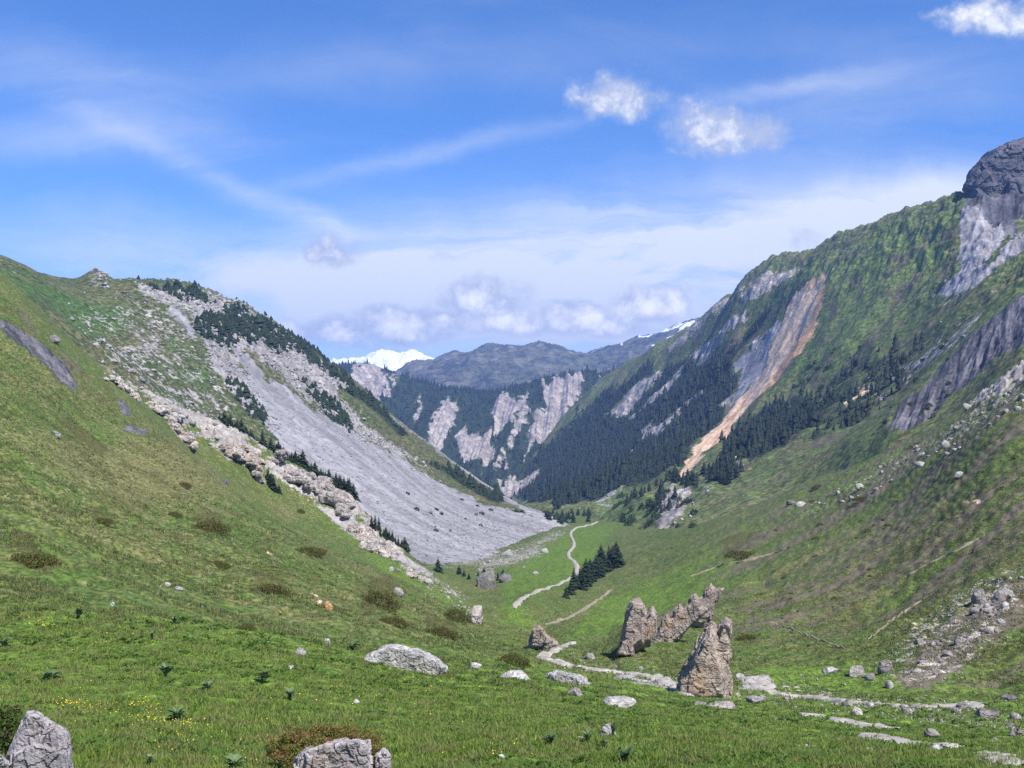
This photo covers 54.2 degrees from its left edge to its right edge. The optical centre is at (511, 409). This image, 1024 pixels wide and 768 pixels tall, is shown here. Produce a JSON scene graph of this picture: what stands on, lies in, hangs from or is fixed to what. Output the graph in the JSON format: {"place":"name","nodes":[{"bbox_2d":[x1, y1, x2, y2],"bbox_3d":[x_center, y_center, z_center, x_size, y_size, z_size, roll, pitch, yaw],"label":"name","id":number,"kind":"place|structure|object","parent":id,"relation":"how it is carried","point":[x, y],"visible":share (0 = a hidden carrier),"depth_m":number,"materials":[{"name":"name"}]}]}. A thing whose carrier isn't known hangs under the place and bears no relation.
{"place":"outdoors","nodes":[
{"label":"outdoors","id":0,"kind":"place"},
{"bbox_2d":[0,255,567,565],"bbox_3d":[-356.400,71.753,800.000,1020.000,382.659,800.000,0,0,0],"label":"scree mountain","id":1,"kind":"structure","parent":0,"point":[51,297],"depth_m":613.94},
{"bbox_2d":[68,267,518,550],"bbox_3d":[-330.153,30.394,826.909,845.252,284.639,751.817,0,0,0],"label":"rubble","id":2,"kind":"object","parent":1,"relation":"on","point":[143,362],"visible":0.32,"depth_m":683.80,"materials":[{"name":"stone"}]},
{"bbox_2d":[136,275,568,522],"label":"conifer forest","id":3,"kind":"object","parent":1,"relation":"on","point":[230,318],"visible":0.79,"depth_m":734.30,"materials":[{"name":"plant"}]},
{"bbox_2d":[173,307,562,563],"bbox_3d":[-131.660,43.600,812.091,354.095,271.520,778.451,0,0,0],"label":"scree","id":4,"kind":"structure","parent":1,"relation":"on","point":[463,525],"depth_m":588.02,"materials":[{"name":"stone"}]},
{"bbox_2d":[330,349,433,370],"bbox_3d":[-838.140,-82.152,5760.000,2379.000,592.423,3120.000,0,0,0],"label":"snow mountain","id":5,"kind":"structure","parent":0,"point":[392,360],"depth_m":5808.11,"materials":[{"name":"snow"}]},
{"bbox_2d":[338,362,606,497],"bbox_3d":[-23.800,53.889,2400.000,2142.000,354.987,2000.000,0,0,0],"label":"cliff ridge","id":6,"kind":"structure","parent":0,"point":[561,396],"depth_m":2164.50,"materials":[{"name":"stone"}]},
{"bbox_2d":[332,359,614,498],"bbox_3d":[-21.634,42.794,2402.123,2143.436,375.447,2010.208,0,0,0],"label":"conifer forest","id":7,"kind":"object","parent":6,"relation":"on","point":[498,391],"visible":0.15,"depth_m":2335.90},
{"bbox_2d":[0,272,1023,767],"bbox_3d":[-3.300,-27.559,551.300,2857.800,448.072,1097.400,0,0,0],"label":"ground","id":8,"kind":"structure","parent":0,"point":[658,568],"depth_m":145.22,"materials":[{"name":"plant"}]},
{"bbox_2d":[0,754,11,767],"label":"boulder","id":9,"kind":"object","parent":8,"relation":"on","point":[5,762],"visible":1,"depth_m":10.12,"materials":[{"name":"stone"}]},
{"bbox_2d":[0,703,23,756],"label":"shrub","id":10,"kind":"object","parent":8,"relation":"on","point":[10,721],"depth_m":12.48,"materials":[{"name":"plant"}]},
{"bbox_2d":[6,552,62,568],"bbox_3d":[-26.861,8.330,55.861,3.467,0.896,2.741,0,0,0],"label":"shrub","id":11,"kind":"object","parent":8,"relation":"on","point":[48,560],"visible":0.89,"depth_m":55.44,"materials":[{"name":"green plant"}]},
{"bbox_2d":[6,710,73,767],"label":"boulder","id":12,"kind":"object","parent":8,"relation":"on","point":[39,740],"visible":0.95,"depth_m":10.44,"materials":[{"name":"stone"}]},
{"bbox_2d":[40,669,61,677],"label":"leafy plant","id":13,"kind":"object","parent":8,"relation":"on","point":[51,673],"visible":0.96,"depth_m":26.31,"materials":[{"name":"green plant"}]},
{"bbox_2d":[49,335,60,343],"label":"boulder","id":14,"kind":"object","parent":8,"relation":"on","point":[55,339],"visible":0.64,"depth_m":191.13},
{"bbox_2d":[94,517,116,525],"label":"shrub","id":15,"kind":"object","parent":8,"relation":"on","point":[101,519],"visible":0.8,"depth_m":81.83,"materials":[{"name":"green plant"}]},
{"bbox_2d":[104,375,141,403],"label":"rock outcrop","id":16,"kind":"object","parent":8,"relation":"on","point":[122,385],"visible":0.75,"depth_m":208.61,"materials":[{"name":"beige stone"}]},
{"bbox_2d":[158,663,174,676],"bbox_3d":[-9.402,7.091,27.146,0.499,0.389,0.432,0,0,0],"label":"leafy plant","id":17,"kind":"object","parent":8,"relation":"on","point":[164,669],"visible":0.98,"depth_m":27.18,"materials":[{"name":"green plant"}]},
{"bbox_2d":[145,401,198,449],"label":"rock outcrop","id":18,"kind":"object","parent":8,"relation":"on","point":[175,425],"visible":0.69,"depth_m":232.06,"materials":[{"name":"beige stone"}]},
{"bbox_2d":[166,706,188,718],"bbox_3d":[-6.114,5.574,18.311,0.423,0.274,0.326,0,0,0],"label":"leafy plant","id":19,"kind":"object","parent":8,"relation":"on","point":[175,712],"visible":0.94,"depth_m":18.27,"materials":[{"name":"green plant"}]},
{"bbox_2d":[191,519,230,534],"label":"shrub","id":20,"kind":"object","parent":8,"relation":"on","point":[223,529],"visible":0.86,"depth_m":106.85,"materials":[{"name":"green plant"}]},
{"bbox_2d":[211,560,229,568],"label":"shrub","id":21,"kind":"object","parent":8,"relation":"on","point":[221,563],"visible":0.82,"depth_m":83.70,"materials":[{"name":"green plant"}]},
{"bbox_2d":[224,753,246,767],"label":"leafy plant","id":22,"kind":"object","parent":8,"relation":"on","point":[233,760],"visible":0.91,"depth_m":10.94,"materials":[{"name":"green plant"}]},
{"bbox_2d":[218,442,266,482],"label":"rock outcrop","id":23,"kind":"object","parent":8,"relation":"on","point":[252,461],"visible":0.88,"depth_m":254.19,"materials":[{"name":"beige stone"}]},
{"bbox_2d":[236,621,256,630],"bbox_3d":[-12.053,9.829,45.305,1.047,0.489,0.953,0,0,32],"label":"shrub","id":24,"kind":"object","parent":8,"relation":"on","point":[247,626],"visible":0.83,"depth_m":45.21,"materials":[{"name":"green plant"}]},
{"bbox_2d":[258,428,267,446],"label":"conifer tree","id":25,"kind":"object","parent":8,"relation":"on","point":[263,441],"visible":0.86,"depth_m":287.29,"materials":[{"name":"green plant"}]},
{"bbox_2d":[255,670,272,682],"bbox_3d":[-7.089,7.641,28.597,0.422,0.409,0.484,0,0,38],"label":"leafy plant","id":26,"kind":"object","parent":8,"relation":"on","point":[264,675],"visible":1,"depth_m":28.57,"materials":[{"name":"green plant"}]},
{"bbox_2d":[250,583,295,596],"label":"shrub","id":27,"kind":"object","parent":8,"relation":"on","point":[274,589],"visible":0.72,"depth_m":74.12,"materials":[{"name":"green plant"}]},
{"bbox_2d":[24,611,532,761],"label":"flowers","id":28,"kind":"object","parent":8,"relation":"on","point":[183,718],"visible":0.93,"depth_m":19.64,"materials":[{"name":"yellow plant"}]},
{"bbox_2d":[269,449,290,463],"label":"rock outcrop","id":29,"kind":"object","parent":8,"relation":"on","point":[283,455],"visible":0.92,"depth_m":268.11,"materials":[{"name":"beige stone"}]},
{"bbox_2d":[284,687,295,699],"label":"leafy plant","id":30,"kind":"object","parent":8,"relation":"on","point":[290,691],"visible":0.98,"depth_m":24.55,"materials":[{"name":"green plant"}]},
{"bbox_2d":[291,450,301,465],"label":"conifer tree","id":31,"kind":"object","parent":8,"relation":"on","point":[295,459],"visible":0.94,"depth_m":287.40,"materials":[{"name":"green plant"}]},
{"bbox_2d":[295,647,305,655],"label":"boulder","id":32,"kind":"object","parent":8,"relation":"on","point":[301,651],"visible":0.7,"depth_m":38.47,"materials":[{"name":"stone"}]},
{"bbox_2d":[298,450,308,470],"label":"conifer tree","id":33,"kind":"object","parent":8,"relation":"on","point":[303,461],"visible":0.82,"depth_m":290.97,"materials":[{"name":"green plant"}]},
{"bbox_2d":[294,546,327,555],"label":"shrub","id":34,"kind":"object","parent":8,"relation":"on","point":[313,551],"visible":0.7,"depth_m":127.23,"materials":[{"name":"green plant"}]},
{"bbox_2d":[281,469,356,517],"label":"rock outcrop","id":35,"kind":"object","parent":8,"relation":"on","point":[324,489],"visible":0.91,"depth_m":262.26,"materials":[{"name":"beige stone"}]},
{"bbox_2d":[263,721,384,767],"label":"heather","id":36,"kind":"object","parent":8,"relation":"on","point":[285,748],"visible":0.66,"depth_m":11.05,"materials":[{"name":"brown plant"}]},
{"bbox_2d":[292,737,391,767],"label":"boulder","id":37,"kind":"object","parent":8,"relation":"on","point":[346,752],"visible":1,"depth_m":10.55,"materials":[{"name":"stone"}]},
{"bbox_2d":[345,478,354,495],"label":"conifer tree","id":38,"kind":"object","parent":8,"relation":"on","point":[349,489],"visible":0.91,"depth_m":290.99,"materials":[{"name":"green plant"}]},
{"bbox_2d":[346,523,392,557],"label":"rock outcrop","id":39,"kind":"object","parent":8,"relation":"on","point":[364,532],"visible":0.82,"depth_m":233.26,"materials":[{"name":"beige stone"}]},
{"bbox_2d":[360,588,404,612],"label":"shrub","id":40,"kind":"object","parent":8,"relation":"on","point":[383,597],"visible":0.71,"depth_m":91.05,"materials":[{"name":"green plant"}]},
{"bbox_2d":[382,540,403,555],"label":"rock outcrop","id":41,"kind":"object","parent":8,"relation":"on","point":[397,550],"visible":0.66,"depth_m":239.73,"materials":[{"name":"beige stone"}]},
{"bbox_2d":[378,615,410,627],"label":"shrub","id":42,"kind":"object","parent":8,"relation":"on","point":[400,621],"visible":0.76,"depth_m":70.96,"materials":[{"name":"green plant"}]},
{"bbox_2d":[393,587,403,596],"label":"boulder","id":43,"kind":"object","parent":8,"relation":"on","point":[399,592],"visible":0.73,"depth_m":123.70,"materials":[{"name":"stone"}]},
{"bbox_2d":[364,644,447,674],"bbox_3d":[-4.787,11.339,44.300,3.871,2.386,3.261,0,0,0],"label":"rock outcrop","id":44,"kind":"object","parent":8,"relation":"on","point":[399,656],"visible":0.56,"depth_m":42.79,"materials":[{"name":"stone"}]},
{"bbox_2d":[398,565,432,584],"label":"rock outcrop","id":45,"kind":"object","parent":8,"relation":"on","point":[410,573],"visible":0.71,"depth_m":212.30,"materials":[{"name":"beige stone"}]},
{"bbox_2d":[433,558,443,573],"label":"conifer tree","id":46,"kind":"object","parent":8,"relation":"on","point":[437,568],"visible":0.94,"depth_m":358.42,"materials":[{"name":"green plant"}]},
{"bbox_2d":[421,625,463,640],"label":"shrub","id":47,"kind":"object","parent":8,"relation":"on","point":[442,631],"visible":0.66,"depth_m":73.38,"materials":[{"name":"green plant"}]},
{"bbox_2d":[443,605,472,624],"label":"shrub","id":48,"kind":"object","parent":8,"relation":"on","point":[453,612],"visible":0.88,"depth_m":119.83,"materials":[{"name":"green plant"}]},
{"bbox_2d":[467,605,482,624],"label":"boulder","id":49,"kind":"object","parent":8,"relation":"on","point":[475,611],"visible":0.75,"depth_m":133.27,"materials":[{"name":"beige stone"}]},
{"bbox_2d":[476,569,495,588],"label":"boulder","id":50,"kind":"object","parent":8,"relation":"on","point":[486,580],"visible":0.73,"depth_m":330.77,"materials":[{"name":"stone"}]},
{"bbox_2d":[498,573,511,582],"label":"boulder","id":51,"kind":"object","parent":8,"relation":"on","point":[504,577],"visible":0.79,"depth_m":342.29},
{"bbox_2d":[0,590,1023,767],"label":"grass","id":52,"kind":"structure","parent":8,"relation":"on","point":[129,753],"depth_m":21.92,"materials":[{"name":"plant"}]},
{"bbox_2d":[494,651,533,669],"bbox_3d":[0.003,15.069,60.261,2.692,0.950,2.064,0,0,0],"label":"shrub","id":53,"kind":"object","parent":8,"relation":"on","point":[523,661],"visible":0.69,"depth_m":60.11,"materials":[{"name":"green plant"}]},
{"bbox_2d":[500,670,529,679],"bbox_3d":[0.097,13.056,48.969,1.656,0.636,1.242,0,0,0],"label":"boulder","id":54,"kind":"object","parent":8,"relation":"on","point":[514,673],"visible":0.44,"depth_m":48.70,"materials":[{"name":"stone"}]},
{"bbox_2d":[7,371,1023,749],"bbox_3d":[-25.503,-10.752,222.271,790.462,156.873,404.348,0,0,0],"label":"rubble","id":55,"kind":"object","parent":8,"relation":"on","point":[801,673],"visible":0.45,"depth_m":91.52,"materials":[{"name":"stone"}]},
{"bbox_2d":[528,625,562,649],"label":"rock outcrop","id":56,"kind":"object","parent":8,"relation":"on","point":[539,637],"visible":0.86,"depth_m":110.90,"materials":[{"name":"beige stone"}]},
{"bbox_2d":[542,730,556,743],"bbox_3d":[0.584,5.088,15.409,0.246,0.240,0.203,0,0,0],"label":"leafy plant","id":57,"kind":"object","parent":8,"relation":"on","point":[550,737],"visible":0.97,"depth_m":15.41,"materials":[{"name":"green plant"}]},
{"bbox_2d":[546,670,590,685],"bbox_3d":[3.266,15.767,58.256,2.757,1.436,2.398,0,0,0],"label":"rock outcrop","id":58,"kind":"object","parent":8,"relation":"on","point":[567,677],"visible":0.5,"depth_m":57.33,"materials":[{"name":"stone"}]},
{"bbox_2d":[567,578,576,594],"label":"conifer tree","id":59,"kind":"object","parent":8,"relation":"on","point":[571,590],"visible":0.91,"depth_m":262.93,"materials":[{"name":"green plant"}]},
{"bbox_2d":[568,568,580,589],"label":"conifer tree","id":60,"kind":"object","parent":8,"relation":"on","point":[576,586],"visible":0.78,"depth_m":283.72,"materials":[{"name":"green plant"}]},
{"bbox_2d":[567,687,582,696],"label":"boulder","id":61,"kind":"object","parent":8,"relation":"on","point":[573,690],"visible":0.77,"depth_m":38.90,"materials":[{"name":"stone"}]},
{"bbox_2d":[579,574,589,590],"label":"conifer tree","id":62,"kind":"object","parent":8,"relation":"on","point":[583,586],"visible":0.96,"depth_m":281.82,"materials":[{"name":"green plant"}]},
{"bbox_2d":[581,559,591,577],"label":"conifer tree","id":63,"kind":"object","parent":8,"relation":"on","point":[585,567],"visible":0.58,"depth_m":327.92,"materials":[{"name":"green plant"}]},
{"bbox_2d":[582,727,592,742],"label":"leafy plant","id":64,"kind":"object","parent":8,"relation":"on","point":[587,734],"visible":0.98,"depth_m":15.93,"materials":[{"name":"green plant"}]},
{"bbox_2d":[585,568,592,586],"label":"conifer tree","id":65,"kind":"object","parent":8,"relation":"on","point":[588,580],"visible":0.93,"depth_m":291.07,"materials":[{"name":"green plant"}]},
{"bbox_2d":[596,547,605,565],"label":"conifer tree","id":66,"kind":"object","parent":8,"relation":"on","point":[601,555],"visible":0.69,"depth_m":379.87,"materials":[{"name":"green plant"}]},
{"bbox_2d":[600,723,615,735],"bbox_3d":[1.645,5.536,17.181,0.308,0.323,0.231,0,0,0],"label":"boulder","id":67,"kind":"object","parent":8,"relation":"on","point":[606,728],"visible":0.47,"depth_m":17.11,"materials":[{"name":"stone"}]},
{"bbox_2d":[606,547,614,566],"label":"conifer tree","id":68,"kind":"object","parent":8,"relation":"on","point":[611,556],"visible":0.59,"depth_m":365.65,"materials":[{"name":"green plant"}]},
{"bbox_2d":[611,547,625,568],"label":"conifer tree","id":69,"kind":"object","parent":8,"relation":"on","point":[618,561],"visible":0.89,"depth_m":360.99,"materials":[{"name":"green plant"}]},
{"bbox_2d":[603,696,635,707],"bbox_3d":[3.772,10.377,35.488,1.212,0.461,0.807,0,0,-25],"label":"boulder","id":70,"kind":"object","parent":8,"relation":"on","point":[624,701],"visible":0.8,"depth_m":35.26,"materials":[{"name":"stone"}]},
{"bbox_2d":[618,745,634,760],"bbox_3d":[1.514,4.589,13.252,0.252,0.261,0.251,0,0,0],"label":"leafy plant","id":71,"kind":"object","parent":8,"relation":"on","point":[625,752],"visible":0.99,"depth_m":13.27,"materials":[{"name":"green plant"}]},
{"bbox_2d":[616,597,657,655],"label":"rock pinnacle","id":72,"kind":"object","parent":8,"relation":"on","point":[639,630],"visible":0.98,"depth_m":103.12,"materials":[{"name":"stone"}]},
{"bbox_2d":[653,593,707,642],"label":"rock outcrop","id":73,"kind":"object","parent":8,"relation":"on","point":[678,624],"visible":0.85,"depth_m":122.52,"materials":[{"name":"stone"}]},
{"bbox_2d":[676,617,732,698],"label":"rock pillar","id":74,"kind":"object","parent":8,"relation":"on","point":[705,671],"visible":0.69,"depth_m":67.29,"materials":[{"name":"stone"}]},
{"bbox_2d":[693,583,723,627],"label":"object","id":75,"kind":"object","parent":8,"relation":"on","point":[712,594],"visible":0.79,"depth_m":137.34,"materials":[{"name":"stone"}]},
{"bbox_2d":[706,701,734,709],"bbox_3d":[9.604,13.577,45.937,1.372,0.332,1.029,0,0,0],"label":"boulder","id":76,"kind":"object","parent":8,"relation":"on","point":[729,705],"visible":0.77,"depth_m":45.69,"materials":[{"name":"stone"}]},
{"bbox_2d":[723,550,757,559],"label":"shrub","id":77,"kind":"object","parent":8,"relation":"on","point":[741,555],"visible":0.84,"depth_m":272.29,"materials":[{"name":"green plant"}]},
{"bbox_2d":[735,634,757,640],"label":"shrub","id":78,"kind":"object","parent":8,"relation":"on","point":[746,636],"visible":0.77,"depth_m":129.38,"materials":[{"name":"green plant"}]},
{"bbox_2d":[744,695,765,702],"bbox_3d":[15.412,18.334,63.235,1.172,0.457,0.884,0,0,-12],"label":"boulder","id":79,"kind":"object","parent":8,"relation":"on","point":[752,698],"visible":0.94,"depth_m":63.12,"materials":[{"name":"stone"}]},
{"bbox_2d":[822,667,839,674],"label":"boulder","id":80,"kind":"object","parent":8,"relation":"on","point":[828,670],"visible":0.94,"depth_m":94.69,"materials":[{"name":"stone"}]},
{"bbox_2d":[848,665,864,677],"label":"boulder","id":81,"kind":"object","parent":8,"relation":"on","point":[855,671],"visible":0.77,"depth_m":91.73,"materials":[{"name":"stone"}]},
{"bbox_2d":[850,706,862,714],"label":"boulder","id":82,"kind":"object","parent":8,"relation":"on","point":[857,710],"visible":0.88,"depth_m":47.25,"materials":[{"name":"stone"}]},
{"bbox_2d":[864,673,875,680],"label":"boulder","id":83,"kind":"object","parent":8,"relation":"on","point":[869,676],"visible":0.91,"depth_m":83.45,"materials":[{"name":"stone"}]},
{"bbox_2d":[877,660,892,673],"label":"boulder","id":84,"kind":"object","parent":8,"relation":"on","point":[884,666],"visible":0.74,"depth_m":90.34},
{"bbox_2d":[923,728,939,737],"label":"boulder","id":85,"kind":"object","parent":8,"relation":"on","point":[930,732],"visible":0.81,"depth_m":31.61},
{"bbox_2d":[971,588,986,604],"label":"boulder","id":86,"kind":"object","parent":8,"relation":"on","point":[978,596],"visible":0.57,"depth_m":111.33,"materials":[{"name":"stone"}]},
{"bbox_2d":[979,626,993,633],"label":"stone","id":87,"kind":"object","parent":8,"relation":"on","point":[989,630],"visible":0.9,"depth_m":98.18,"materials":[{"name":"stone"}]},
{"bbox_2d":[975,708,999,718],"bbox_3d":[22.559,14.440,47.350,1.038,0.616,0.779,0,0,0],"label":"boulder","id":88,"kind":"object","parent":8,"relation":"on","point":[986,713],"visible":0.73,"depth_m":47.16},
{"bbox_2d":[992,587,1011,603],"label":"boulder","id":89,"kind":"object","parent":8,"relation":"on","point":[1000,595],"visible":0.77,"depth_m":110.94,"materials":[{"name":"stone"}]},
{"bbox_2d":[1000,694,1018,700],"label":"boulder","id":90,"kind":"object","parent":8,"relation":"on","point":[1010,697],"visible":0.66,"depth_m":65.65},
{"bbox_2d":[1009,727,1023,736],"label":"boulder","id":91,"kind":"object","parent":8,"relation":"on","point":[1015,730],"visible":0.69,"depth_m":31.35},
{"bbox_2d":[0,0,1023,360],"label":"sky","id":92,"kind":"structure","parent":0,"point":[433,178],"materials":[{"name":"blue"}]},
{"bbox_2d":[389,317,699,390],"bbox_3d":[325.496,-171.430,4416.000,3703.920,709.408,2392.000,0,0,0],"label":"blue mountains","id":93,"kind":"structure","parent":0,"point":[485,366],"depth_m":4233.19,"materials":[{"name":"stone"}]},
{"bbox_2d":[512,521,597,608],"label":"path","id":94,"kind":"structure","parent":0,"point":[516,603],"depth_m":358.90,"materials":[{"name":"gravel"}]},
{"bbox_2d":[545,589,611,624],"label":"path","id":95,"kind":"structure","parent":0,"point":[586,607],"depth_m":228.03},
{"bbox_2d":[535,641,693,695],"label":"path","id":96,"kind":"structure","parent":0,"point":[558,661],"depth_m":92.30,"materials":[{"name":"gravel"}]},
{"bbox_2d":[690,547,789,576],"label":"path","id":97,"kind":"structure","parent":0,"point":[749,559],"depth_m":268.07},
{"bbox_2d":[745,676,777,691],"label":"rock","id":98,"kind":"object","parent":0,"point":[759,682],"depth_m":79.52,"materials":[{"name":"stone"}]},
{"bbox_2d":[512,190,1023,530],"bbox_3d":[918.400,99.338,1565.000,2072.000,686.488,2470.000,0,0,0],"label":"forest mountain","id":99,"kind":"structure","parent":0,"point":[906,274],"depth_m":894.17,"materials":[{"name":"plant"}]},
{"bbox_2d":[511,301,924,513],"bbox_3d":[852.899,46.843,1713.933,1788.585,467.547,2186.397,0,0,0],"label":"conifer forest","id":100,"kind":"object","parent":99,"relation":"on","point":[638,460],"visible":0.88,"depth_m":1079.43,"materials":[{"name":"plant"}]},
{"bbox_2d":[517,209,1020,528],"bbox_3d":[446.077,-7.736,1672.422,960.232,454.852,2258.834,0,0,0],"label":"rubble","id":101,"kind":"object","parent":99,"relation":"on","point":[690,515],"visible":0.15,"depth_m":915.12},
{"bbox_2d":[768,621,845,649],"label":"path","id":102,"kind":"structure","parent":0,"point":[824,640],"depth_m":123.45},
{"bbox_2d":[799,712,900,729],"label":"path","id":103,"kind":"structure","parent":0,"point":[851,721],"depth_m":41.37,"materials":[{"name":"gravel"}]},
{"bbox_2d":[764,689,937,707],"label":"path","id":104,"kind":"structure","parent":0,"point":[834,700],"depth_m":63.93,"materials":[{"name":"gravel"}]},
{"bbox_2d":[868,593,931,639],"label":"path","id":105,"kind":"structure","parent":0,"point":[907,609],"depth_m":132.73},
{"bbox_2d":[850,732,964,747],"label":"path","id":106,"kind":"structure","parent":0,"point":[895,738],"depth_m":28.80,"materials":[{"name":"gravel"}]},
{"bbox_2d":[905,534,984,577],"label":"path","id":107,"kind":"structure","parent":0,"point":[965,545],"depth_m":151.00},
{"bbox_2d":[932,701,986,709],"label":"path","id":108,"kind":"structure","parent":0,"point":[974,704],"depth_m":58.90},
{"bbox_2d":[962,137,1023,197],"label":"mountain","id":109,"kind":"structure","parent":0,"point":[999,170],"depth_m":940.82,"materials":[{"name":"stone"}]},
{"bbox_2d":[974,751,1023,765],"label":"rock","id":110,"kind":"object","parent":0,"point":[1015,763],"depth_m":15.31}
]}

